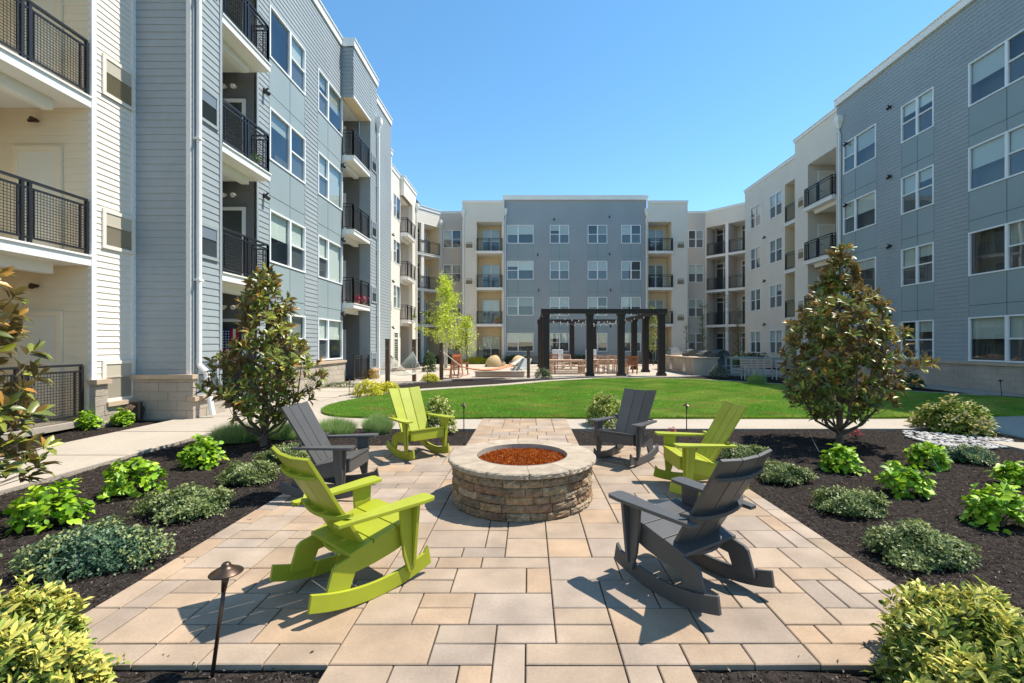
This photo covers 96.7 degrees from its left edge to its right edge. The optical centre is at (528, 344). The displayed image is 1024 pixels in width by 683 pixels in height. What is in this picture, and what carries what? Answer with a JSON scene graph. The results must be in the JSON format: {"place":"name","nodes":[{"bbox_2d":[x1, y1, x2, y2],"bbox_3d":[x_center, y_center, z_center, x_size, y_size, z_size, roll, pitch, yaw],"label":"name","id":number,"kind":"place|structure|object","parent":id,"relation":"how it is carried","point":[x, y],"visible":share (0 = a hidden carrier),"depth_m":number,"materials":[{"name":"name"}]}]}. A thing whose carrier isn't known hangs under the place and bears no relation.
{"place":"outdoors","nodes":[
{"label":"outdoors","id":0,"kind":"place"},
{"bbox_2d":[0,384,371,494],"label":"path","id":1,"kind":"structure","parent":0,"point":[82,455],"depth_m":7.38,"materials":[{"name":"concrete"}]},
{"bbox_2d":[204,419,259,443],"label":"ornamental grass","id":2,"kind":"object","parent":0,"point":[239,433],"depth_m":7.54,"materials":[{"name":"green plant"}]},
{"bbox_2d":[268,422,298,439],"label":"ornamental grass","id":3,"kind":"object","parent":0,"point":[286,432],"depth_m":7.78,"materials":[{"name":"green plant"}]},
{"bbox_2d":[319,415,359,434],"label":"ornamental grass","id":4,"kind":"object","parent":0,"point":[337,425],"depth_m":8.16,"materials":[{"name":"green plant"}]},
{"bbox_2d":[352,410,397,433],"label":"ornamental grass","id":5,"kind":"object","parent":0,"point":[378,423],"depth_m":8.31,"materials":[{"name":"green plant"}]},
{"bbox_2d":[391,148,419,367],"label":"apartment building","id":6,"kind":"structure","parent":0,"point":[405,203],"depth_m":33.27,"materials":[{"name":"white plastic"}]},
{"bbox_2d":[417,200,504,362],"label":"apartment building","id":7,"kind":"structure","parent":0,"point":[464,248],"depth_m":40.31,"materials":[{"name":"beige paint"}]},
{"bbox_2d":[443,230,460,247],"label":"window","id":8,"kind":"structure","parent":7,"relation":"in","point":[451,238],"depth_m":41.05,"materials":[{"name":"blue glass"}]},
{"bbox_2d":[483,300,499,323],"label":"window","id":9,"kind":"structure","parent":7,"relation":"in","point":[488,305],"depth_m":40.32,"materials":[{"name":"grey glass"}]},
{"bbox_2d":[483,265,499,285],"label":"window","id":10,"kind":"structure","parent":7,"relation":"in","point":[491,270],"depth_m":40.32,"materials":[{"name":"glass"}]},
{"bbox_2d":[79,419,904,682],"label":"patio","id":11,"kind":"structure","parent":0,"point":[146,622],"depth_m":2.80,"materials":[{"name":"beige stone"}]},
{"bbox_2d":[278,401,378,499],"bbox_3d":[-2.155,1.123,4.951,0.870,0.951,0.784,0,0,2],"label":"rocking chair","id":12,"kind":"object","parent":11,"relation":"on","point":[334,464],"visible":0.82,"depth_m":4.85,"materials":[{"name":"grey plastic"}]},
{"bbox_2d":[269,446,434,613],"bbox_3d":[-1.183,1.123,3.053,0.784,0.951,0.870,0,0,40],"label":"rocking chair","id":13,"kind":"object","parent":11,"relation":"on","point":[366,531],"visible":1,"depth_m":2.94,"materials":[{"name":"green plastic"}]},
{"bbox_2d":[386,386,453,459],"bbox_3d":[-1.624,1.123,6.606,0.784,0.951,0.870,0,0,-42],"label":"rocking chair","id":14,"kind":"object","parent":11,"relation":"on","point":[410,413],"visible":1,"depth_m":6.64,"materials":[{"name":"green plastic"}]},
{"bbox_2d":[448,439,595,521],"bbox_3d":[-0.070,1.375,4.810,1.547,0.450,1.550,0,0,0],"label":"fire pit","id":15,"kind":"object","parent":11,"relation":"on","point":[522,480],"visible":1,"depth_m":4.25,"materials":[{"name":"stone"}]},
{"bbox_2d":[589,388,658,464],"bbox_3d":[1.363,1.123,6.327,0.784,0.951,0.870,0,0,40],"label":"rocking chair","id":16,"kind":"object","parent":11,"relation":"on","point":[633,422],"visible":0.99,"depth_m":6.37,"materials":[{"name":"grey plastic"}]},
{"bbox_2d":[608,449,774,615],"bbox_3d":[1.079,1.123,3.040,0.784,0.951,0.870,0,0,-32],"label":"rocking chair","id":17,"kind":"object","parent":11,"relation":"on","point":[686,534],"visible":1,"depth_m":2.91,"materials":[{"name":"grey plastic"}]},
{"bbox_2d":[653,400,748,495],"bbox_3d":[1.895,1.123,5.051,0.870,0.951,0.784,0,0,-2],"label":"rocking chair","id":18,"kind":"object","parent":11,"relation":"on","point":[692,463],"visible":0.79,"depth_m":4.99,"materials":[{"name":"green plastic"}]},
{"bbox_2d":[0,376,1023,682],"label":"mulch bed","id":19,"kind":"object","parent":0,"point":[1014,564],"visible":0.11,"depth_m":4.57,"materials":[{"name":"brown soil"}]},
{"bbox_2d":[0,266,63,485],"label":"magnolia tree","id":20,"kind":"object","parent":19,"relation":"on","point":[23,398],"visible":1,"depth_m":4.20,"materials":[{"name":"green plant"}]},
{"bbox_2d":[2,478,95,536],"bbox_3d":[-4.323,1.460,4.114,0.594,0.441,0.604,0,0,-44],"label":"hydrangea","id":21,"kind":"object","parent":19,"relation":"on","point":[66,509],"visible":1,"depth_m":4.06,"materials":[{"name":"green plant"}]},
{"bbox_2d":[0,568,131,682],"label":"variegated shrub","id":22,"kind":"object","parent":19,"relation":"on","point":[42,642],"visible":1,"depth_m":2.05,"materials":[{"name":"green plant"}]},
{"bbox_2d":[0,512,176,587],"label":"shrub","id":23,"kind":"object","parent":19,"relation":"on","point":[85,541],"visible":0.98,"depth_m":3.29,"materials":[{"name":"green plant"}]},
{"bbox_2d":[73,410,105,429],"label":"hydrangea","id":24,"kind":"object","parent":19,"relation":"on","point":[90,418],"visible":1,"depth_m":8.75,"materials":[{"name":"green plant"}]},
{"bbox_2d":[110,407,135,426],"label":"hydrangea","id":25,"kind":"object","parent":19,"relation":"on","point":[122,417],"visible":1,"depth_m":9.21,"materials":[{"name":"green plant"}]},
{"bbox_2d":[97,456,167,501],"bbox_3d":[-4.349,1.449,5.018,0.599,0.438,0.614,0,0,-36],"label":"hydrangea","id":26,"kind":"object","parent":19,"relation":"on","point":[123,481],"visible":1,"depth_m":4.94,"materials":[{"name":"green plant"}]},
{"bbox_2d":[123,481,237,525],"bbox_3d":[-3.414,1.497,4.406,0.961,0.319,0.766,0,0,-17],"label":"shrub","id":27,"kind":"object","parent":19,"relation":"on","point":[187,500],"visible":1,"depth_m":4.33,"materials":[{"name":"green plant"}]},
{"bbox_2d":[175,434,228,469],"bbox_3d":[-4.386,1.422,6.108,0.584,0.475,0.579,0,0,0],"label":"hydrangea","id":28,"kind":"object","parent":19,"relation":"on","point":[191,458],"visible":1,"depth_m":6.01,"materials":[{"name":"green plant"}]},
{"bbox_2d":[208,561,243,678],"bbox_3d":[-1.510,1.383,2.270,0.152,0.596,0.152,0,0,0],"label":"path light","id":29,"kind":"object","parent":19,"relation":"on","point":[225,571],"visible":1,"depth_m":2.25,"materials":[{"name":"brown metal"}]},
{"bbox_2d":[214,459,279,485],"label":"shrub","id":30,"kind":"object","parent":19,"relation":"on","point":[263,471],"visible":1,"depth_m":5.35,"materials":[{"name":"green plant"}]},
{"bbox_2d":[192,262,329,446],"bbox_3d":[-4.232,0.178,7.351,1.813,3.007,1.728,0,0,0],"label":"magnolia tree","id":31,"kind":"object","parent":19,"relation":"on","point":[287,362],"visible":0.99,"depth_m":7.16,"materials":[{"name":"green plant"}]},
{"bbox_2d":[250,442,310,462],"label":"shrub","id":32,"kind":"object","parent":19,"relation":"on","point":[270,455],"visible":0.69,"depth_m":6.35,"materials":[{"name":"green plant"}]},
{"bbox_2d":[349,378,383,395],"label":"golden shrub","id":33,"kind":"object","parent":19,"relation":"on","point":[364,383],"visible":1,"depth_m":13.99,"materials":[{"name":"yellow plant"}]},
{"bbox_2d":[424,395,457,433],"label":"variegated shrub","id":34,"kind":"object","parent":19,"relation":"on","point":[438,408],"visible":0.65,"depth_m":8.36,"materials":[{"name":"green plant"}]},
{"bbox_2d":[584,391,620,428],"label":"variegated shrub","id":35,"kind":"object","parent":19,"relation":"on","point":[597,409],"visible":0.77,"depth_m":9.03,"materials":[{"name":"green plant"}]},
{"bbox_2d":[717,442,769,462],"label":"shrub","id":36,"kind":"object","parent":19,"relation":"on","point":[741,451],"visible":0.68,"depth_m":6.36,"materials":[{"name":"green plant"}]},
{"bbox_2d":[740,358,776,379],"bbox_3d":[10.557,1.110,20.959,1.440,0.986,0.640,0,0,7],"label":"park bench","id":37,"kind":"object","parent":19,"relation":"on","point":[771,365],"visible":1,"depth_m":21.13,"materials":[{"name":"grey wood"}]},
{"bbox_2d":[755,459,818,486],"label":"shrub","id":38,"kind":"object","parent":19,"relation":"on","point":[789,473],"visible":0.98,"depth_m":5.36,"materials":[{"name":"green plant"}]},
{"bbox_2d":[818,443,870,475],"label":"hydrangea","id":39,"kind":"object","parent":19,"relation":"on","point":[841,454],"visible":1,"depth_m":5.80,"materials":[{"name":"green plant"}]},
{"bbox_2d":[807,484,891,520],"bbox_3d":[3.145,1.526,4.484,0.707,0.261,0.588,0,0,35],"label":"shrub","id":40,"kind":"object","parent":19,"relation":"on","point":[839,500],"visible":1,"depth_m":4.38,"materials":[{"name":"green plant"}]},
{"bbox_2d":[776,242,939,443],"bbox_3d":[5.134,-0.005,7.559,2.156,3.369,2.162,0,0,0],"label":"magnolia tree","id":41,"kind":"object","parent":19,"relation":"on","point":[835,369],"visible":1,"depth_m":7.27,"materials":[{"name":"green plant"}]},
{"bbox_2d":[874,460,937,499],"bbox_3d":[4.104,1.472,5.012,0.548,0.406,0.550,0,0,0],"label":"hydrangea","id":42,"kind":"object","parent":19,"relation":"on","point":[903,480],"visible":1,"depth_m":4.88,"materials":[{"name":"green plant"}]},
{"bbox_2d":[858,518,982,574],"bbox_3d":[2.964,1.501,3.472,0.714,0.312,0.772,0,0,45],"label":"shrub","id":43,"kind":"object","parent":19,"relation":"on","point":[932,549],"visible":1,"depth_m":3.38,"materials":[{"name":"green plant"}]},
{"bbox_2d":[902,441,953,471],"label":"hydrangea","id":44,"kind":"object","parent":19,"relation":"on","point":[919,454],"visible":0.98,"depth_m":6.02,"materials":[{"name":"green plant"}]},
{"bbox_2d":[863,574,1023,682],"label":"variegated shrub","id":45,"kind":"object","parent":19,"relation":"on","point":[946,636],"visible":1,"depth_m":1.96,"materials":[{"name":"green plant"}]},
{"bbox_2d":[905,393,1000,437],"bbox_3d":[8.114,1.299,8.564,1.394,0.764,1.324,0,0,0],"label":"variegated shrub","id":46,"kind":"object","parent":19,"relation":"on","point":[948,412],"visible":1,"depth_m":8.38,"materials":[{"name":"green plant"}]},
{"bbox_2d":[902,430,1013,448],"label":"pebbles","id":47,"kind":"object","parent":19,"relation":"on","point":[934,438],"visible":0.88,"depth_m":7.78,"materials":[{"name":"white gravel"}]},
{"bbox_2d":[942,442,999,465],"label":"shrub","id":48,"kind":"object","parent":19,"relation":"on","point":[973,454],"visible":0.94,"depth_m":6.32,"materials":[{"name":"green plant"}]},
{"bbox_2d":[959,477,1023,533],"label":"hydrangea","id":49,"kind":"object","parent":19,"relation":"on","point":[984,507],"visible":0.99,"depth_m":4.05,"materials":[{"name":"green plant"}]},
{"bbox_2d":[983,460,1023,489],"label":"hydrangea","id":50,"kind":"object","parent":19,"relation":"on","point":[1011,472],"visible":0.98,"depth_m":5.28,"materials":[{"name":"green plant"}]},
{"bbox_2d":[502,195,648,362],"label":"apartment building","id":51,"kind":"structure","parent":0,"point":[575,251],"depth_m":39.20,"materials":[{"name":"grey plastic"}]},
{"bbox_2d":[507,333,533,351],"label":"window","id":52,"kind":"structure","parent":51,"relation":"in","point":[516,342],"depth_m":39.29,"materials":[{"name":"clear glass"}]},
{"bbox_2d":[507,297,533,315],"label":"window","id":53,"kind":"structure","parent":51,"relation":"in","point":[516,306],"depth_m":39.29,"materials":[{"name":"grey glass"}]},
{"bbox_2d":[507,261,533,279],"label":"window","id":54,"kind":"structure","parent":51,"relation":"in","point":[516,270],"depth_m":39.29,"materials":[{"name":"grey glass"}]},
{"bbox_2d":[507,225,533,243],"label":"window","id":55,"kind":"structure","parent":51,"relation":"in","point":[516,234],"depth_m":39.29,"materials":[{"name":"glass"}]},
{"bbox_2d":[550,333,568,351],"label":"window","id":56,"kind":"structure","parent":51,"relation":"in","point":[558,341],"depth_m":39.26,"materials":[{"name":"clear glass"}]},
{"bbox_2d":[550,261,568,279],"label":"window","id":57,"kind":"structure","parent":51,"relation":"in","point":[559,270],"depth_m":39.26,"materials":[{"name":"blue glass"}]},
{"bbox_2d":[550,225,568,243],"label":"window","id":58,"kind":"structure","parent":51,"relation":"in","point":[559,234],"depth_m":39.26,"materials":[{"name":"glass"}]},
{"bbox_2d":[588,261,606,279],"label":"window","id":59,"kind":"structure","parent":51,"relation":"in","point":[597,270],"depth_m":39.26,"materials":[{"name":"blue glass"}]},
{"bbox_2d":[588,225,606,243],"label":"window","id":60,"kind":"structure","parent":51,"relation":"in","point":[597,234],"depth_m":39.26,"materials":[{"name":"blue glass"}]},
{"bbox_2d":[621,261,640,279],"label":"window","id":61,"kind":"structure","parent":51,"relation":"in","point":[630,270],"depth_m":39.26,"materials":[{"name":"glass"}]},
{"bbox_2d":[621,225,640,243],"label":"window","id":62,"kind":"structure","parent":51,"relation":"in","point":[630,234],"depth_m":39.26,"materials":[{"name":"glass"}]},
{"bbox_2d":[350,364,801,383],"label":"plaza","id":63,"kind":"structure","parent":0,"point":[471,375],"depth_m":25.12,"materials":[{"name":"beige concrete"}]},
{"bbox_2d":[414,271,469,368],"bbox_3d":[-5.692,-1.719,30.496,3.816,6.685,4.101,0,0,0],"label":"young tree","id":64,"kind":"object","parent":63,"relation":"on","point":[444,289],"visible":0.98,"depth_m":30.45,"materials":[{"name":"green plant"}]},
{"bbox_2d":[452,315,480,369],"bbox_3d":[-3.903,-0.160,29.060,1.907,3.569,1.660,0,0,0],"label":"young tree","id":65,"kind":"object","parent":63,"relation":"on","point":[468,325],"visible":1,"depth_m":28.93,"materials":[{"name":"green plant"}]},
{"bbox_2d":[537,309,666,375],"bbox_3d":[3.822,-0.110,28.150,6.435,3.420,10.130,0,0,0],"label":"pergola","id":66,"kind":"object","parent":63,"relation":"on","point":[544,321],"visible":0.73,"depth_m":23.15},
{"bbox_2d":[665,355,719,374],"bbox_3d":[9.225,1.130,26.880,1.410,0.940,6.440,0,0,0],"label":"outdoor kitchen","id":67,"kind":"object","parent":63,"relation":"on","point":[693,365],"visible":0.75,"depth_m":24.17,"materials":[{"name":"beige stone"}]},
{"bbox_2d":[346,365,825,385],"bbox_3d":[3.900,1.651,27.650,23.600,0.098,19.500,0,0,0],"label":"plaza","id":68,"kind":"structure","parent":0,"point":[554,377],"depth_m":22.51,"materials":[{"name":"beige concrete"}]},
{"bbox_2d":[385,339,389,381],"bbox_3d":[-5.662,0.710,18.217,0.174,1.880,0.212,0,0,0],"label":"hammock post","id":69,"kind":"object","parent":68,"relation":"on","point":[387,359],"visible":0.9,"depth_m":18.16,"materials":[{"name":"brown wood"}]},
{"bbox_2d":[381,352,420,375],"bbox_3d":[-5.320,0.696,18.996,1.256,1.204,1.694,0,0,24],"label":"hammock","id":70,"kind":"object","parent":69,"relation":"hanging from","point":[399,371],"visible":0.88,"depth_m":18.94,"materials":[{"name":"fabric"}]},
{"bbox_2d":[391,362,819,373],"bbox_3d":[3.500,1.650,31.500,27.000,0.100,19.000,0,0,0],"label":"mulch bed","id":71,"kind":"object","parent":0,"point":[420,364],"visible":0.07,"depth_m":34.80,"materials":[{"name":"brown soil"}]},
{"bbox_2d":[647,200,744,362],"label":"apartment building","id":72,"kind":"structure","parent":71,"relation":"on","point":[695,259],"depth_m":40.20,"materials":[{"name":"beige paint"}]},
{"bbox_2d":[744,107,836,370],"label":"apartment building","id":73,"kind":"structure","parent":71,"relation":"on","point":[790,219],"depth_m":29.90,"materials":[{"name":"white paint"}]},
{"bbox_2d":[769,283,782,308],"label":"window","id":74,"kind":"structure","parent":73,"relation":"in","point":[775,291],"depth_m":31.06,"materials":[{"name":"glass"}]},
{"bbox_2d":[769,236,782,263],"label":"window","id":75,"kind":"structure","parent":73,"relation":"in","point":[776,245],"depth_m":31.00,"materials":[{"name":"grey glass"}]},
{"bbox_2d":[769,189,782,219],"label":"window","id":76,"kind":"structure","parent":73,"relation":"in","point":[776,200],"depth_m":31.00,"materials":[{"name":"glass"}]},
{"bbox_2d":[818,224,834,256],"bbox_3d":[17.350,-5.945,26.535,0.980,2.190,0.090,0,0,0],"label":"balcony door","id":77,"kind":"structure","parent":73,"relation":"in","point":[823,229],"depth_m":26.55,"materials":[{"name":"white metal"}]},
{"bbox_2d":[321,0,958,210],"label":"sky","id":78,"kind":"structure","parent":0,"point":[695,101],"materials":[{"name":"blue"}]},
{"bbox_2d":[311,377,1023,430],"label":"path","id":79,"kind":"structure","parent":0,"point":[765,424],"depth_m":9.32,"materials":[{"name":"concrete"}]},
{"bbox_2d":[320,377,1023,416],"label":"grass","id":80,"kind":"structure","parent":0,"point":[994,404],"depth_m":12.81,"materials":[{"name":"green plant"}]},
{"bbox_2d":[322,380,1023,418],"bbox_3d":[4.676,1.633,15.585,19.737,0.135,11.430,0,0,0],"label":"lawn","id":81,"kind":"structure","parent":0,"point":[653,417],"depth_m":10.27,"materials":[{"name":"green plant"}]},
{"bbox_2d":[824,377,1023,397],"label":"path","id":82,"kind":"structure","parent":0,"point":[963,390],"depth_m":15.96,"materials":[{"name":"concrete"}]},
{"bbox_2d":[833,0,1023,394],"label":"apartment building","id":83,"kind":"structure","parent":0,"point":[929,121],"depth_m":17.55,"materials":[{"name":"grey plastic"}]},
{"bbox_2d":[843,256,875,294],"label":"window","id":84,"kind":"structure","parent":83,"relation":"in","point":[868,274],"depth_m":22.12,"materials":[{"name":"glass"}]},
{"bbox_2d":[843,190,875,234],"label":"window","id":85,"kind":"structure","parent":83,"relation":"in","point":[860,212],"depth_m":22.45,"materials":[{"name":"glass"}]},
{"bbox_2d":[843,123,875,174],"bbox_3d":[16.357,-9.500,22.250,0.485,1.600,2.200,0,0,0],"label":"window","id":86,"kind":"structure","parent":83,"relation":"in","point":[860,149],"depth_m":22.45,"materials":[{"name":"glass"}]},
{"bbox_2d":[901,319,933,358],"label":"window","id":87,"kind":"structure","parent":83,"relation":"in","point":[923,340],"depth_m":18.87,"materials":[{"name":"grey glass"}]},
{"bbox_2d":[901,242,933,286],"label":"window","id":88,"kind":"structure","parent":83,"relation":"in","point":[917,262],"depth_m":18.92,"materials":[{"name":"glass"}]},
{"bbox_2d":[901,164,933,214],"bbox_3d":[16.357,-6.400,18.925,0.485,1.600,1.590,0,0,0],"label":"window","id":89,"kind":"structure","parent":83,"relation":"in","point":[917,188],"depth_m":18.92,"materials":[{"name":"glass"}]},
{"bbox_2d":[901,86,933,143],"bbox_3d":[16.357,-9.500,18.925,0.485,1.600,1.590,0,0,0],"label":"window","id":90,"kind":"structure","parent":83,"relation":"in","point":[917,115],"depth_m":18.92,"materials":[{"name":"glass"}]},
{"bbox_2d":[968,314,1023,362],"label":"window","id":91,"kind":"structure","parent":83,"relation":"in","point":[999,338],"depth_m":15.94,"materials":[{"name":"grey glass"}]},
{"bbox_2d":[968,219,1023,275],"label":"window","id":92,"kind":"structure","parent":83,"relation":"in","point":[998,248],"depth_m":16.09,"materials":[{"name":"grey glass"}]},
{"bbox_2d":[968,124,1023,191],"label":"window","id":93,"kind":"structure","parent":83,"relation":"in","point":[1000,157],"depth_m":15.94,"materials":[{"name":"blue glass"}]},
{"bbox_2d":[968,28,1023,106],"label":"window","id":94,"kind":"structure","parent":83,"relation":"in","point":[1001,66],"depth_m":15.92,"materials":[{"name":"glass"}]},
{"bbox_2d":[993,420,1023,438],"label":"path","id":95,"kind":"structure","parent":0,"point":[1013,428],"depth_m":8.75,"materials":[{"name":"concrete"}]},
{"label":"ground","id":96,"kind":"structure","parent":0,"visible":0},
{"bbox_2d":[0,0,137,440],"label":"apartment building","id":97,"kind":"structure","parent":96,"relation":"on","point":[67,156],"depth_m":8.92,"materials":[{"name":"beige"}]},
{"bbox_2d":[12,311,62,419],"bbox_3d":[-9.600,0.410,8.873,0.940,2.120,0.090,0,0,0],"label":"balcony door","id":98,"kind":"structure","parent":97,"relation":"in","point":[48,327],"depth_m":8.89,"materials":[{"name":"beige"}]},
{"bbox_2d":[12,146,62,248],"bbox_3d":[-9.600,-2.810,8.873,0.940,2.120,0.090,0,0,0],"label":"balcony door","id":99,"kind":"structure","parent":97,"relation":"in","point":[40,164],"depth_m":8.89,"materials":[{"name":"beige"}]},
{"bbox_2d":[12,0,62,79],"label":"balcony door","id":100,"kind":"structure","parent":97,"relation":"in","point":[54,7],"depth_m":8.89,"materials":[{"name":"beige"}]},
{"bbox_2d":[108,0,392,420],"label":"apartment building","id":101,"kind":"structure","parent":96,"relation":"on","point":[285,91],"depth_m":13.07,"materials":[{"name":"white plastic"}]},
{"bbox_2d":[222,319,245,394],"bbox_3d":[-8.610,0.355,13.053,0.960,2.190,0.055,0,0,0],"label":"balcony door","id":102,"kind":"structure","parent":101,"relation":"in","point":[226,323],"depth_m":13.07,"materials":[{"name":"glass"}]},
{"bbox_2d":[222,207,245,275],"bbox_3d":[-8.610,-2.845,13.053,0.960,2.190,0.055,0,0,0],"label":"balcony door","id":103,"kind":"structure","parent":101,"relation":"in","point":[233,218],"depth_m":13.07,"materials":[{"name":"white metal"}]},
{"bbox_2d":[223,99,245,154],"bbox_3d":[-8.610,-5.945,13.053,0.960,2.190,0.055,0,0,0],"label":"balcony door","id":104,"kind":"structure","parent":101,"relation":"in","point":[240,104],"depth_m":13.07,"materials":[{"name":"metal"}]},
{"bbox_2d":[269,209,305,272],"bbox_3d":[-8.057,-3.300,14.835,0.485,1.600,2.190,0,0,0],"label":"window","id":105,"kind":"structure","parent":101,"relation":"in","point":[287,238],"depth_m":14.99,"materials":[{"name":"grey glass"}]},
{"bbox_2d":[269,106,305,184],"bbox_3d":[-8.057,-6.400,14.835,0.485,1.600,2.190,0,0,0],"label":"window","id":106,"kind":"structure","parent":101,"relation":"in","point":[287,147],"depth_m":15.09,"materials":[{"name":"glass"}]},
{"bbox_2d":[269,3,305,95],"bbox_3d":[-8.057,-9.500,14.835,0.485,1.600,2.190,0,0,0],"label":"window","id":107,"kind":"structure","parent":101,"relation":"in","point":[285,50],"depth_m":15.13,"materials":[{"name":"glass"}]},
{"bbox_2d":[270,314,305,363],"bbox_3d":[-8.057,-0.200,14.835,0.485,1.600,2.190,0,0,0],"label":"window","id":108,"kind":"structure","parent":101,"relation":"in","point":[300,320],"depth_m":15.62,"materials":[{"name":"grey glass"}]},
{"bbox_2d":[318,318,342,359],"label":"window","id":109,"kind":"structure","parent":101,"relation":"in","point":[330,331],"depth_m":18.31,"materials":[{"name":"grey glass"}]},
{"bbox_2d":[318,234,342,284],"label":"window","id":110,"kind":"structure","parent":101,"relation":"in","point":[330,254],"depth_m":18.22,"materials":[{"name":"grey glass"}]},
{"bbox_2d":[318,151,342,210],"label":"window","id":111,"kind":"structure","parent":101,"relation":"in","point":[330,179],"depth_m":18.21,"materials":[{"name":"glass"}]},
{"bbox_2d":[318,67,342,136],"bbox_3d":[-8.057,-9.500,18.010,0.485,1.600,2.220,0,0,0],"label":"window","id":112,"kind":"structure","parent":101,"relation":"in","point":[330,104],"depth_m":18.22,"materials":[{"name":"blue glass"}]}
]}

